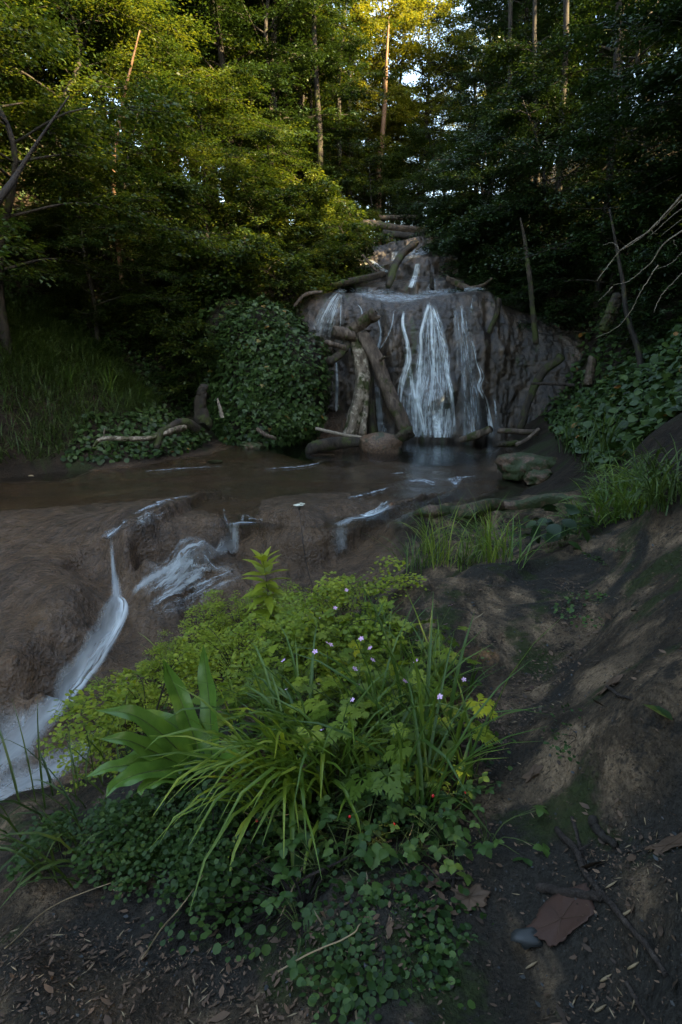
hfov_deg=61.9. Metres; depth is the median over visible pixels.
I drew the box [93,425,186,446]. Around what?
fallen log
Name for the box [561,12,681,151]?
understorey tree
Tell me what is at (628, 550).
liverwort
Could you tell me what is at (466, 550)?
grass tuft
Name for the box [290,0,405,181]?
sunlit tree
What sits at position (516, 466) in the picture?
boulder
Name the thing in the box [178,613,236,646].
maidenhair fern
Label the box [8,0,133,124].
understorey tree
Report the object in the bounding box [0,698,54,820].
grass tuft
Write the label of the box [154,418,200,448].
fallen log
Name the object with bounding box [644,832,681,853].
dead leaf
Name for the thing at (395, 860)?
wild strawberry
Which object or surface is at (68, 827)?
maidenhair fern
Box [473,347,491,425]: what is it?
waterfall
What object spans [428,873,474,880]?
twig
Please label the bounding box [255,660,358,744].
herb robert
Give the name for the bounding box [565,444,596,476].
grass tuft
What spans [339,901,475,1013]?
liverwort
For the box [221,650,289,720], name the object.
herb robert
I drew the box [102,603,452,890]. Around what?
leaves
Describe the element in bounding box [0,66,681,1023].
ground
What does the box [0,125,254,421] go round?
tree
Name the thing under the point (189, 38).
forest tree
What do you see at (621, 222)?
shrub
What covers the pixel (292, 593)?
maidenhair fern
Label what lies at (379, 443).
boulder
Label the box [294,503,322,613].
umbel flower
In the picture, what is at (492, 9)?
forest tree
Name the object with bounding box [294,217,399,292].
shrub
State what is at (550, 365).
fallen log
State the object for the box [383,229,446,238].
fallen log
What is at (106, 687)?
grass tuft
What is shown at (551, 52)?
understorey tree
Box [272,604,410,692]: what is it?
maidenhair fern
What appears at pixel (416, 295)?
waterfall
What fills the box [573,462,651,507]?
grass tuft
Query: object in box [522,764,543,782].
dead leaf
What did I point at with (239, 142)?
understorey tree
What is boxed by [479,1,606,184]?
forest tree
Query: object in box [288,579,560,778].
grass tuft
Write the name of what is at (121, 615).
water run
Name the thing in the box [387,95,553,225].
understorey tree
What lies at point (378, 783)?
herb robert
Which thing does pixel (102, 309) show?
shrub
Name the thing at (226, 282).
shrub
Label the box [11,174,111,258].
shrub
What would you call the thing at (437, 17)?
forest tree
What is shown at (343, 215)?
shrub
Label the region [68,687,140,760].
maidenhair fern
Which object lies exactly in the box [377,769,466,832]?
creeping herb
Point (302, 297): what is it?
fallen log
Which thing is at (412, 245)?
fallen log
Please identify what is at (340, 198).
shrub
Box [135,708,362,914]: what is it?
grass tuft
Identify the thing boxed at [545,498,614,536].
grass tuft
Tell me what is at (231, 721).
grass tuft
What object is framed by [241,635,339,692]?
herb robert
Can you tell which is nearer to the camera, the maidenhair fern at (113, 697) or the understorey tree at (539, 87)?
the maidenhair fern at (113, 697)
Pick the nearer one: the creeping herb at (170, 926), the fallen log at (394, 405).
the creeping herb at (170, 926)
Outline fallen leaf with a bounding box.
[643,704,672,719]
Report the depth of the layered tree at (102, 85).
12.29 m
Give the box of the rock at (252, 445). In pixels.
[239,442,265,450]
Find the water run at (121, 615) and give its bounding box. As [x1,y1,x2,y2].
[51,598,126,713]
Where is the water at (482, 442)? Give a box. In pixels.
[0,438,527,496]
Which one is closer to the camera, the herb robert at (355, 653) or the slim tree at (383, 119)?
the herb robert at (355, 653)
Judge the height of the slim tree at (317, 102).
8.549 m
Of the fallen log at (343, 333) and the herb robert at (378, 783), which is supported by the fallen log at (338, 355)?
the fallen log at (343, 333)
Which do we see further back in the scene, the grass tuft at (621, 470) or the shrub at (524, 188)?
the shrub at (524, 188)
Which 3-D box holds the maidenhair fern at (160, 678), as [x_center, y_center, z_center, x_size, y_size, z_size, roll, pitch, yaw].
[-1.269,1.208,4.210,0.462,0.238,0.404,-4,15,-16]
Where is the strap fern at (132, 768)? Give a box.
[85,645,240,797]
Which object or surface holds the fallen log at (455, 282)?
on the tufa cliff
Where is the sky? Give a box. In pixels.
[83,0,675,225]
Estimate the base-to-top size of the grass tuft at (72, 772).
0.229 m
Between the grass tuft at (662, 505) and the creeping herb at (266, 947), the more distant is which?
the grass tuft at (662, 505)
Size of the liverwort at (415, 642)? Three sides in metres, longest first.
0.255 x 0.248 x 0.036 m
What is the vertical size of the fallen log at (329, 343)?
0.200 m
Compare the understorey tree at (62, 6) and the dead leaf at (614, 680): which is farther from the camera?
the understorey tree at (62, 6)
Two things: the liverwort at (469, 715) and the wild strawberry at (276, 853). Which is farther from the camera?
the liverwort at (469, 715)
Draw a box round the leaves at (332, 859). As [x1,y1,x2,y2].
[70,612,469,910]
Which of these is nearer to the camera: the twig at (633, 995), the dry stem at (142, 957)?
the twig at (633, 995)
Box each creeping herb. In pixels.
[141,858,229,951]
[168,868,264,958]
[181,812,289,913]
[196,805,269,877]
[198,851,301,944]
[199,827,342,962]
[208,809,337,904]
[231,845,301,912]
[232,849,355,955]
[233,815,341,915]
[242,798,335,864]
[277,813,348,874]
[286,810,401,894]
[335,751,446,824]
[343,754,456,836]
[360,797,452,844]
[363,791,409,837]
[366,766,414,834]
[376,777,467,854]
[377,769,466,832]
[382,762,478,848]
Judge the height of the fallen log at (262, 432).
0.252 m
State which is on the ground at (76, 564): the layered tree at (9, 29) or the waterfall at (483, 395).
the layered tree at (9, 29)
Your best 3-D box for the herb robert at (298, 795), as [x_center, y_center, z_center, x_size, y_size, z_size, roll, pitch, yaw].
[-0.005,0.587,1.395,0.316,0.241,0.400,-8,16,-28]
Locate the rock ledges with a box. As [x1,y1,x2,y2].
[355,236,463,294]
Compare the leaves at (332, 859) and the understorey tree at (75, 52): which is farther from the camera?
the understorey tree at (75, 52)
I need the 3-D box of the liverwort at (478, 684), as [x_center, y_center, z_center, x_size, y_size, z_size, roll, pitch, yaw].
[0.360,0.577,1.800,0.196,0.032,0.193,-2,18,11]
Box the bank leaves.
[60,405,212,467]
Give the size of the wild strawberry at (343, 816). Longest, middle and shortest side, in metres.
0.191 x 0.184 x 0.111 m
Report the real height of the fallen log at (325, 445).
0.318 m
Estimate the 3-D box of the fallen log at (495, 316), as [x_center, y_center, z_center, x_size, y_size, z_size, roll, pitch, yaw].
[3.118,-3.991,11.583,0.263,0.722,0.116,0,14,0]
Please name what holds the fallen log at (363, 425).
on the water at (482, 442)
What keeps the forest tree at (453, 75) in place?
on the ground at (76, 564)
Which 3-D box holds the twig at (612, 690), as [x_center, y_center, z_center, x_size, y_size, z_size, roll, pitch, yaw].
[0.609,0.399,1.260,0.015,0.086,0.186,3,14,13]
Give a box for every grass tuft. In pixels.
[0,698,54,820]
[0,767,82,870]
[0,787,120,907]
[36,694,136,808]
[60,359,94,387]
[81,660,141,705]
[96,364,123,391]
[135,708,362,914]
[138,634,171,677]
[144,682,338,881]
[148,658,257,806]
[164,624,325,765]
[260,659,472,818]
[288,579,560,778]
[289,629,547,842]
[295,616,468,752]
[326,576,427,649]
[340,595,440,680]
[368,515,453,575]
[383,500,463,554]
[399,492,497,569]
[400,617,497,702]
[413,512,514,571]
[427,497,535,563]
[428,504,508,551]
[448,505,584,568]
[541,394,592,453]
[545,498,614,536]
[552,469,681,522]
[557,491,586,515]
[561,398,616,462]
[563,471,656,527]
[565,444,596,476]
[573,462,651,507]
[574,443,654,489]
[578,468,612,503]
[583,400,634,453]
[588,454,681,502]
[589,448,681,515]
[591,440,681,485]
[610,428,681,504]
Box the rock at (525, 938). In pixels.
[510,927,542,949]
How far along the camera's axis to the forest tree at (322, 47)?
19.14 m
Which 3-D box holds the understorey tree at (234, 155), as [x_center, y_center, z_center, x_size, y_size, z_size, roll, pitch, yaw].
[-3.843,-8.648,14.396,6.675,5.026,5.359,7,16,27]
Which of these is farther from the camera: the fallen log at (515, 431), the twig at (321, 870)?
the fallen log at (515, 431)
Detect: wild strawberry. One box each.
[255,777,366,869]
[255,804,346,887]
[260,874,338,980]
[271,797,397,900]
[274,814,367,930]
[294,800,350,863]
[304,752,394,814]
[304,763,344,824]
[319,787,412,868]
[322,776,383,834]
[337,745,450,820]
[343,766,419,828]
[348,783,457,865]
[350,812,429,886]
[362,775,449,844]
[368,806,467,890]
[391,791,476,860]
[400,756,502,808]
[401,791,478,885]
[432,787,549,865]
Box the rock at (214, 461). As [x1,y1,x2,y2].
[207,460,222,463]
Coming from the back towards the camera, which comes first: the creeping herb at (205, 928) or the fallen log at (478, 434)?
the fallen log at (478, 434)
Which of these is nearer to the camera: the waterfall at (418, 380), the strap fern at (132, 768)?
the strap fern at (132, 768)
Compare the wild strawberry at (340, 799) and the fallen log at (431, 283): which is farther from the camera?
the fallen log at (431, 283)
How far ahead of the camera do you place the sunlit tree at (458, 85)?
34.38 m
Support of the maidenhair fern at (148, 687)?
on the ground at (76, 564)
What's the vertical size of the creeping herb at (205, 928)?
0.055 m
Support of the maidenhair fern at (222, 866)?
on the ground at (76, 564)
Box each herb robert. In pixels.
[199,655,351,727]
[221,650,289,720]
[223,681,356,752]
[225,648,302,697]
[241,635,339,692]
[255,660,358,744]
[256,625,339,670]
[258,706,418,806]
[262,690,371,772]
[274,642,386,708]
[281,679,377,744]
[287,684,389,755]
[290,615,371,675]
[292,636,441,751]
[299,639,446,729]
[303,646,448,775]
[312,578,388,647]
[316,588,409,665]
[316,683,472,801]
[317,625,382,677]
[322,642,401,718]
[333,634,433,695]
[334,600,444,666]
[338,658,499,755]
[340,670,465,754]
[348,640,454,723]
[360,640,441,682]
[368,671,493,769]
[378,614,450,657]
[380,661,477,715]
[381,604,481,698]
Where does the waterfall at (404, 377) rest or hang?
attached to the tufa cliff
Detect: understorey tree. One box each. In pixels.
[0,0,174,152]
[6,0,266,209]
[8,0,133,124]
[11,0,222,152]
[40,0,278,165]
[118,24,316,239]
[138,49,352,201]
[165,81,327,231]
[289,157,391,220]
[326,145,436,242]
[352,150,435,241]
[374,80,587,208]
[374,119,480,240]
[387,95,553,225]
[406,103,555,246]
[422,13,631,217]
[426,69,674,270]
[457,53,681,308]
[469,0,681,193]
[548,0,681,239]
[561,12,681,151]
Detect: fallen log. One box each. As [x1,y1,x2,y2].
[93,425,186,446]
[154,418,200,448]
[217,398,223,417]
[255,427,276,439]
[293,290,321,307]
[305,436,360,454]
[315,427,361,436]
[324,340,345,349]
[326,341,350,364]
[331,325,355,341]
[332,271,385,287]
[342,335,370,436]
[346,307,380,333]
[356,331,410,431]
[358,343,369,435]
[360,219,425,233]
[362,254,378,271]
[367,360,377,433]
[378,214,418,220]
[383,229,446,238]
[385,240,418,288]
[413,493,573,519]
[429,271,434,290]
[446,275,468,290]
[459,426,492,442]
[463,277,492,289]
[487,297,501,333]
[492,440,517,446]
[497,428,537,435]
[515,427,539,446]
[517,353,564,428]
[520,218,538,344]
[583,355,596,386]
[598,293,621,333]
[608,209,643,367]
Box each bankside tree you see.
[558,5,681,238]
[618,33,681,102]
[648,0,679,41]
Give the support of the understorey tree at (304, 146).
on the ground at (76, 564)
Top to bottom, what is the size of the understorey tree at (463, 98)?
4.586 m
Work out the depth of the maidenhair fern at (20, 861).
1.27 m
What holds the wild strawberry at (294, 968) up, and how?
on the ground at (76, 564)
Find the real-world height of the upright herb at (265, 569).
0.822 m
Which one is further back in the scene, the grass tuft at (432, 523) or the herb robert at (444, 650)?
the grass tuft at (432, 523)
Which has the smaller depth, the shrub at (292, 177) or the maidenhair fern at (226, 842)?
the maidenhair fern at (226, 842)
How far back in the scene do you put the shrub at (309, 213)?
13.71 m
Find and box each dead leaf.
[425,877,440,887]
[450,883,490,910]
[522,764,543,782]
[595,673,622,694]
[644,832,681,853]
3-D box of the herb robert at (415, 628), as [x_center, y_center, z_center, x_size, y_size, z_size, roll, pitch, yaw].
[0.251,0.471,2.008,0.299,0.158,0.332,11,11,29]
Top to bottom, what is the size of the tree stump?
0.856 m
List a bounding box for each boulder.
[359,431,402,462]
[494,452,556,480]
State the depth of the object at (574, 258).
13.83 m
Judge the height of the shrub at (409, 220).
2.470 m
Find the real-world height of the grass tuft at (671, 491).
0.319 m
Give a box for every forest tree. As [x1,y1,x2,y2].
[26,0,221,158]
[84,0,273,200]
[85,0,247,171]
[105,0,311,212]
[110,0,325,225]
[176,0,368,167]
[184,0,367,171]
[193,0,362,242]
[214,5,338,219]
[245,1,409,182]
[251,0,391,209]
[253,0,373,185]
[412,18,519,192]
[415,0,549,171]
[446,0,595,166]
[457,0,605,192]
[460,0,575,135]
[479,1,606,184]
[496,0,635,175]
[499,0,675,173]
[518,0,652,105]
[548,0,671,135]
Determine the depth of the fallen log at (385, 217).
19.10 m
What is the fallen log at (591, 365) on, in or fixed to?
on the ground at (76, 564)
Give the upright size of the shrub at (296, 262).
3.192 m
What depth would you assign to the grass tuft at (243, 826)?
1.26 m
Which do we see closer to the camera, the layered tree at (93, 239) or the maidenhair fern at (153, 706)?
the maidenhair fern at (153, 706)
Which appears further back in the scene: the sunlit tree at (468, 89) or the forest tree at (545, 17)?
the sunlit tree at (468, 89)
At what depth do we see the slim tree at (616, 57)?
11.58 m
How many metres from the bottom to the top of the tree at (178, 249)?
3.483 m
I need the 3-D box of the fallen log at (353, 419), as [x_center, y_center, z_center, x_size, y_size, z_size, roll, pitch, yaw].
[0.285,-2.507,11.451,0.520,2.065,0.682,6,15,23]
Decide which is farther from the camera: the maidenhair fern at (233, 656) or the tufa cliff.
the tufa cliff
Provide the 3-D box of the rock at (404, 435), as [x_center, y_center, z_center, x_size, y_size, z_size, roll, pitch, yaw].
[1.196,-1.516,11.313,0.575,0.391,0.272,-3,14,-13]
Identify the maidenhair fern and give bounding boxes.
[4,799,147,891]
[25,798,116,852]
[36,681,158,794]
[48,645,228,738]
[50,676,153,752]
[62,794,169,893]
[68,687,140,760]
[71,707,135,746]
[83,688,147,717]
[94,682,162,731]
[96,787,200,879]
[100,680,160,721]
[101,804,244,920]
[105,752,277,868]
[110,644,193,684]
[114,693,170,723]
[118,782,249,900]
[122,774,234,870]
[139,658,197,687]
[142,629,195,664]
[147,779,235,858]
[150,631,212,663]
[158,606,283,700]
[160,640,239,707]
[162,786,311,901]
[171,779,290,940]
[174,639,242,667]
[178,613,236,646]
[184,589,248,638]
[193,628,251,671]
[194,615,250,659]
[205,597,262,635]
[217,625,260,676]
[220,601,333,687]
[231,596,264,620]
[233,625,284,658]
[242,581,308,626]
[250,595,339,660]
[255,618,357,675]
[259,588,321,622]
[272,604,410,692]
[277,573,399,662]
[301,589,348,621]
[308,555,426,639]
[313,583,373,612]
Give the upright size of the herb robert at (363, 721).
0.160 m
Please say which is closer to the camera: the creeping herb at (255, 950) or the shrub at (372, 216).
the creeping herb at (255, 950)
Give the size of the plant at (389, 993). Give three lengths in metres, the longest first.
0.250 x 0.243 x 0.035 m
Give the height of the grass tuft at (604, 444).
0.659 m
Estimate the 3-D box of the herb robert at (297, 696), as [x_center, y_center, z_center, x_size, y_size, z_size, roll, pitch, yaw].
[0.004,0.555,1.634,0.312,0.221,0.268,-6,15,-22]
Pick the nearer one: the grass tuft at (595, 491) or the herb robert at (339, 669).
the herb robert at (339, 669)
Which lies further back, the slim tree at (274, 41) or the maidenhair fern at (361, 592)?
the slim tree at (274, 41)
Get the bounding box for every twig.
[297,840,391,884]
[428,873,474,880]
[448,847,455,887]
[535,882,603,901]
[554,826,668,977]
[570,816,585,864]
[605,685,632,699]
[624,981,650,1023]
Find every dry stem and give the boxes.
[4,882,110,948]
[141,875,202,959]
[196,783,288,817]
[277,868,301,921]
[278,923,361,971]
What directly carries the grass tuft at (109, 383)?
on the ground at (76, 564)
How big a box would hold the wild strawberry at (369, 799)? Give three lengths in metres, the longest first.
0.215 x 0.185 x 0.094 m
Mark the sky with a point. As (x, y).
(413, 78)
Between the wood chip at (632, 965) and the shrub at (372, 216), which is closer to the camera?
the wood chip at (632, 965)
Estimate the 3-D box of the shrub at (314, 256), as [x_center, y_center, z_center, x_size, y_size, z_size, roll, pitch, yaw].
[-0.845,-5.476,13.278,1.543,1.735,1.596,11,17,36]
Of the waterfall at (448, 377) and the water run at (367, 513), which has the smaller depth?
the water run at (367, 513)
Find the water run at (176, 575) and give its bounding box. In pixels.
[160,545,206,596]
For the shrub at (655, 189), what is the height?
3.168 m
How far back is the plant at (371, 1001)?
0.88 m
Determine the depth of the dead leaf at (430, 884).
1.04 m
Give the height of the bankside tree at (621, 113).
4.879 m
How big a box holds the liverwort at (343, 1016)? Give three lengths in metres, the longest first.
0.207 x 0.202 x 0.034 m
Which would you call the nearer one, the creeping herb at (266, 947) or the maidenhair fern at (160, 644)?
the creeping herb at (266, 947)
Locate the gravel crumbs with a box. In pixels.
[4,523,681,1023]
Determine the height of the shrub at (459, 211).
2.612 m
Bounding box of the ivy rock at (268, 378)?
[186,289,333,457]
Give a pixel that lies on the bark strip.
(597, 829)
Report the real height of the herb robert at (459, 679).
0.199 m
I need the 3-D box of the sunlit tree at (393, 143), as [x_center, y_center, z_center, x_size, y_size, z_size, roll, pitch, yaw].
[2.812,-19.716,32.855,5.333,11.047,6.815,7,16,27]
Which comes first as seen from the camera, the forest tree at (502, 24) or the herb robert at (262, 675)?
the herb robert at (262, 675)
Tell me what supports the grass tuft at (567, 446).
on the ground at (76, 564)
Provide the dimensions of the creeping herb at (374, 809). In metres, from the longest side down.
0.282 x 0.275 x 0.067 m
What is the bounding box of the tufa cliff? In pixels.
[292,290,584,453]
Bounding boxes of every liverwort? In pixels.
[294,914,446,1023]
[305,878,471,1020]
[308,901,434,1020]
[308,954,443,1023]
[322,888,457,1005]
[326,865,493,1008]
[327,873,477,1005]
[331,907,455,1000]
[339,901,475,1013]
[346,889,457,991]
[402,629,436,661]
[425,649,493,668]
[434,714,474,747]
[442,731,515,805]
[445,676,481,688]
[451,724,496,768]
[537,703,581,763]
[553,590,606,628]
[581,552,609,566]
[605,547,634,551]
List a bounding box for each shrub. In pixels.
[0,96,20,178]
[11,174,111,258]
[33,258,144,353]
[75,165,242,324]
[98,270,206,364]
[117,132,208,245]
[128,301,232,399]
[143,207,286,343]
[170,243,253,319]
[194,232,347,327]
[195,169,291,239]
[210,162,313,279]
[251,163,338,245]
[252,175,342,276]
[275,238,333,293]
[283,195,378,277]
[290,172,352,260]
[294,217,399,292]
[323,201,382,245]
[326,217,376,268]
[383,204,432,243]
[417,188,488,273]
[417,194,459,233]
[428,183,502,254]
[432,204,527,282]
[436,184,545,283]
[447,243,523,300]
[501,246,602,330]
[504,167,624,285]
[557,187,681,324]
[584,136,681,278]
[594,238,681,352]
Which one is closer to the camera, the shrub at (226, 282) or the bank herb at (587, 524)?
the bank herb at (587, 524)
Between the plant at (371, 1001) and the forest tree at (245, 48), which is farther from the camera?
the forest tree at (245, 48)
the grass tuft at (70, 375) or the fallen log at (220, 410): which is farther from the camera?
the fallen log at (220, 410)
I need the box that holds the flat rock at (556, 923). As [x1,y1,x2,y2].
[526,883,594,946]
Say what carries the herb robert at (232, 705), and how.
on the ground at (76, 564)
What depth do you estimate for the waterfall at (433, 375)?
11.83 m
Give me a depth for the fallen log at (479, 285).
12.54 m
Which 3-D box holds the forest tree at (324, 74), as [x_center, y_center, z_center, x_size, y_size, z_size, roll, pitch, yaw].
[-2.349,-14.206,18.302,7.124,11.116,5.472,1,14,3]
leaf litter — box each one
[0,516,681,1023]
[4,554,681,1023]
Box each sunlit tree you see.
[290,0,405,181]
[304,0,467,244]
[309,0,423,205]
[326,52,410,219]
[354,1,457,223]
[354,49,425,244]
[363,0,501,208]
[386,80,456,224]
[413,68,478,197]
[440,29,498,170]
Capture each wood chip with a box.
[526,961,536,968]
[594,1004,605,1011]
[600,974,611,981]
[627,962,638,969]
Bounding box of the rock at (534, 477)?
[523,469,552,485]
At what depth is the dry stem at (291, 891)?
1.03 m
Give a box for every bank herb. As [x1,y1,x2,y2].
[505,531,546,555]
[514,524,583,552]
[522,516,553,529]
[526,506,598,546]
[537,503,601,539]
[564,512,593,529]
[582,497,634,517]
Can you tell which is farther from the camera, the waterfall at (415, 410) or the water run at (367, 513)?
the waterfall at (415, 410)
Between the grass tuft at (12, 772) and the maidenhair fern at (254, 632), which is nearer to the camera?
the grass tuft at (12, 772)
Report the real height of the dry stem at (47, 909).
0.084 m
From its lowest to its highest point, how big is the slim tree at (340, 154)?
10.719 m
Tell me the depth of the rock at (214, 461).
9.62 m
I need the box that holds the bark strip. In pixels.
[588,815,617,848]
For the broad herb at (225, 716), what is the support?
on the ground at (76, 564)
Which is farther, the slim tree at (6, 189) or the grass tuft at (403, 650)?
the slim tree at (6, 189)
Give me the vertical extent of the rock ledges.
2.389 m
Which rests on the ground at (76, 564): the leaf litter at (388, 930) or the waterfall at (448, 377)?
the leaf litter at (388, 930)
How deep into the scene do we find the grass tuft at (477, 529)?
4.47 m
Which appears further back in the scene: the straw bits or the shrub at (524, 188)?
the shrub at (524, 188)
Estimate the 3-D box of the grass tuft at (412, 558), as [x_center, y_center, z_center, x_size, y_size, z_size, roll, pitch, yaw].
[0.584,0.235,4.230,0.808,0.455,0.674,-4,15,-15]
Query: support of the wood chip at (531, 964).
on the ground at (76, 564)
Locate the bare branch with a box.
[596,194,681,337]
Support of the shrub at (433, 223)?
on the ground at (76, 564)
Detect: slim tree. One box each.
[0,95,69,205]
[112,30,139,321]
[266,0,277,237]
[283,19,291,242]
[297,32,302,221]
[311,10,322,176]
[336,5,345,206]
[375,7,389,245]
[508,0,514,185]
[532,0,539,216]
[550,0,568,251]
[593,0,621,311]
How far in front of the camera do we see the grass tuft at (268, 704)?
1.57 m
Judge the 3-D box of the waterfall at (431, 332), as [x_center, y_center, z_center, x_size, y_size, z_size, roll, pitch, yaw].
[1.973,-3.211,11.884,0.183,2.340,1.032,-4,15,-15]
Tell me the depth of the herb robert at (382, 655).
1.83 m
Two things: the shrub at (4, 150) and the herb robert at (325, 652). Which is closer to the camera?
the herb robert at (325, 652)
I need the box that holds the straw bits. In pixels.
[2,557,681,1023]
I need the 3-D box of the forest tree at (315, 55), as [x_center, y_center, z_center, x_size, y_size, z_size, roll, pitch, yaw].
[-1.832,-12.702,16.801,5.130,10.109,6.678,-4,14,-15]
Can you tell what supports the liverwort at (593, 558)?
on the ground at (76, 564)
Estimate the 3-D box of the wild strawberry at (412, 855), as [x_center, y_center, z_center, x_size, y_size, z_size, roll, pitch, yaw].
[0.156,0.676,1.133,0.176,0.107,0.184,2,14,32]
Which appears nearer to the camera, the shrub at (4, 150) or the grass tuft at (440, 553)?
the grass tuft at (440, 553)
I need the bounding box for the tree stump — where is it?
[193,384,212,430]
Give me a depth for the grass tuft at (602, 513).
3.09 m
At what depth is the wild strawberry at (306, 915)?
1.11 m
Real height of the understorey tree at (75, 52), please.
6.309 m
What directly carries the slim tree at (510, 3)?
on the ground at (76, 564)
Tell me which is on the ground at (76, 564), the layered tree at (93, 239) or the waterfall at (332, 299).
the layered tree at (93, 239)
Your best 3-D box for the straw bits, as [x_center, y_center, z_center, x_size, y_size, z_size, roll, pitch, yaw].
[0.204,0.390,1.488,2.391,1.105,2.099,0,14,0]
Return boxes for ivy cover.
[535,203,681,471]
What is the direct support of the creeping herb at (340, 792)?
on the ground at (76, 564)
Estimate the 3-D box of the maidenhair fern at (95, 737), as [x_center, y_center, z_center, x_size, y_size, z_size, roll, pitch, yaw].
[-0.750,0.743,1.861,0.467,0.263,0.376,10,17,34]
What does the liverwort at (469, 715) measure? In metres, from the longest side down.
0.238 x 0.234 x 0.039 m
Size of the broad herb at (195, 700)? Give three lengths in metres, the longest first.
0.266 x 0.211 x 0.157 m
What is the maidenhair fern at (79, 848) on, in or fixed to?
on the ground at (76, 564)
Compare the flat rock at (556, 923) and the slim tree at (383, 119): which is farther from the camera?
the slim tree at (383, 119)
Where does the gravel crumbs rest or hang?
on the ground at (76, 564)
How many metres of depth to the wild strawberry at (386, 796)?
1.28 m
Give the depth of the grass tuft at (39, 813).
1.36 m
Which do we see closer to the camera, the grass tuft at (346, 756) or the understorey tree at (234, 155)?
the grass tuft at (346, 756)
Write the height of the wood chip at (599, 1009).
0.008 m
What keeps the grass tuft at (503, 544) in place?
on the ground at (76, 564)
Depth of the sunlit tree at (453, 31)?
25.81 m
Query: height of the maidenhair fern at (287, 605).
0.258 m
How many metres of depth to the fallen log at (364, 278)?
12.71 m
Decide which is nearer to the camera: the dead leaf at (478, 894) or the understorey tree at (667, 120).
the dead leaf at (478, 894)
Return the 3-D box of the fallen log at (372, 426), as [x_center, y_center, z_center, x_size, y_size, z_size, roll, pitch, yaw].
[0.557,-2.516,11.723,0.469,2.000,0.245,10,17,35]
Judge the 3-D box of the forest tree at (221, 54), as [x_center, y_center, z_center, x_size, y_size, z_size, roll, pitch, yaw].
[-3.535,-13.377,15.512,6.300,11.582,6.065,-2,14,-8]
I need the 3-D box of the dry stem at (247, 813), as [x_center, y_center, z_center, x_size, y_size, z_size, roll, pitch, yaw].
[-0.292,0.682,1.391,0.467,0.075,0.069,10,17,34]
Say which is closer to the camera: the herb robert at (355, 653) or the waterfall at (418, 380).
the herb robert at (355, 653)
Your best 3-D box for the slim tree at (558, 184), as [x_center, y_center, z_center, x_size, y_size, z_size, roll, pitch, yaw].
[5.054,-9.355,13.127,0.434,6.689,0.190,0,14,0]
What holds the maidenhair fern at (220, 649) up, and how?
on the ground at (76, 564)
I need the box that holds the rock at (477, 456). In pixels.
[472,448,491,460]
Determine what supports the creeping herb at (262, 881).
on the ground at (76, 564)
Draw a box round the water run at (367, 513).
[363,509,380,515]
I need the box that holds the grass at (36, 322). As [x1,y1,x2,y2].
[0,286,169,464]
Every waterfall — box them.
[324,291,340,315]
[363,288,476,300]
[399,314,410,401]
[406,396,416,434]
[409,264,419,286]
[410,371,416,430]
[414,314,444,434]
[416,306,428,430]
[429,409,450,437]
[430,307,434,373]
[432,310,454,423]
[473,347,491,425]
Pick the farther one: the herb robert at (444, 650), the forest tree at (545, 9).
the forest tree at (545, 9)
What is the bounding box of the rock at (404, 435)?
[395,426,415,441]
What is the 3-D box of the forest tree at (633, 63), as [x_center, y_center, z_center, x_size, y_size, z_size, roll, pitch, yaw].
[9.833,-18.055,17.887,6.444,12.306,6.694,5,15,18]
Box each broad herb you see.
[192,682,257,713]
[217,679,292,739]
[218,701,318,787]
[252,633,301,679]
[285,614,346,655]
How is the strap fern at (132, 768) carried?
on the ground at (76, 564)
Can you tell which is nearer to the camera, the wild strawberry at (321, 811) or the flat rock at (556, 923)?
the flat rock at (556, 923)
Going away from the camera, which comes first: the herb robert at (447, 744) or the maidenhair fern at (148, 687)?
the herb robert at (447, 744)
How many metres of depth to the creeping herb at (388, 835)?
1.23 m
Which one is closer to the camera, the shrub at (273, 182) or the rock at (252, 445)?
the rock at (252, 445)
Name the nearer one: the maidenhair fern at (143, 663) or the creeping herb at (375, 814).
the creeping herb at (375, 814)
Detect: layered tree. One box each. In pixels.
[0,0,171,217]
[0,0,248,356]
[0,0,250,195]
[0,18,49,168]
[0,47,50,95]
[0,165,210,342]
[4,59,268,318]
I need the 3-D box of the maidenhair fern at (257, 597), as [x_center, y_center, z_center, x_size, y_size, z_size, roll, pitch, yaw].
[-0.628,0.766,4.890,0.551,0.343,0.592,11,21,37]
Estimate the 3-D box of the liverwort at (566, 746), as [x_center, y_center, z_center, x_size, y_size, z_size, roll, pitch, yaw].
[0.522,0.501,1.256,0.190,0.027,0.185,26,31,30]
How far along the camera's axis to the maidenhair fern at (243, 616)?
4.89 m
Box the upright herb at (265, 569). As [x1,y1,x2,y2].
[241,547,294,646]
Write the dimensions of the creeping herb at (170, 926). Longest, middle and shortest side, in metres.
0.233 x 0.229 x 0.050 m
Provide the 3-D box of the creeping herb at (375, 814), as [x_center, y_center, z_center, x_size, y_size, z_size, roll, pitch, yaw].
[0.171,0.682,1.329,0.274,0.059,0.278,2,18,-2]
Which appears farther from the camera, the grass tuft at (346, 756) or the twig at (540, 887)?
the grass tuft at (346, 756)
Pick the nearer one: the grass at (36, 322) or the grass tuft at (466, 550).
the grass tuft at (466, 550)
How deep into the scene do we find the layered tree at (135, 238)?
10.97 m
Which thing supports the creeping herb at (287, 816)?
on the ground at (76, 564)
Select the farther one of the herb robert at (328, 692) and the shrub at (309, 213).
the shrub at (309, 213)
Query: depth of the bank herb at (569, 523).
2.98 m
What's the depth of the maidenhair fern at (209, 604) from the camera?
4.87 m
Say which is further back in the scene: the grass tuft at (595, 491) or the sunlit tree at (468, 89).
the sunlit tree at (468, 89)

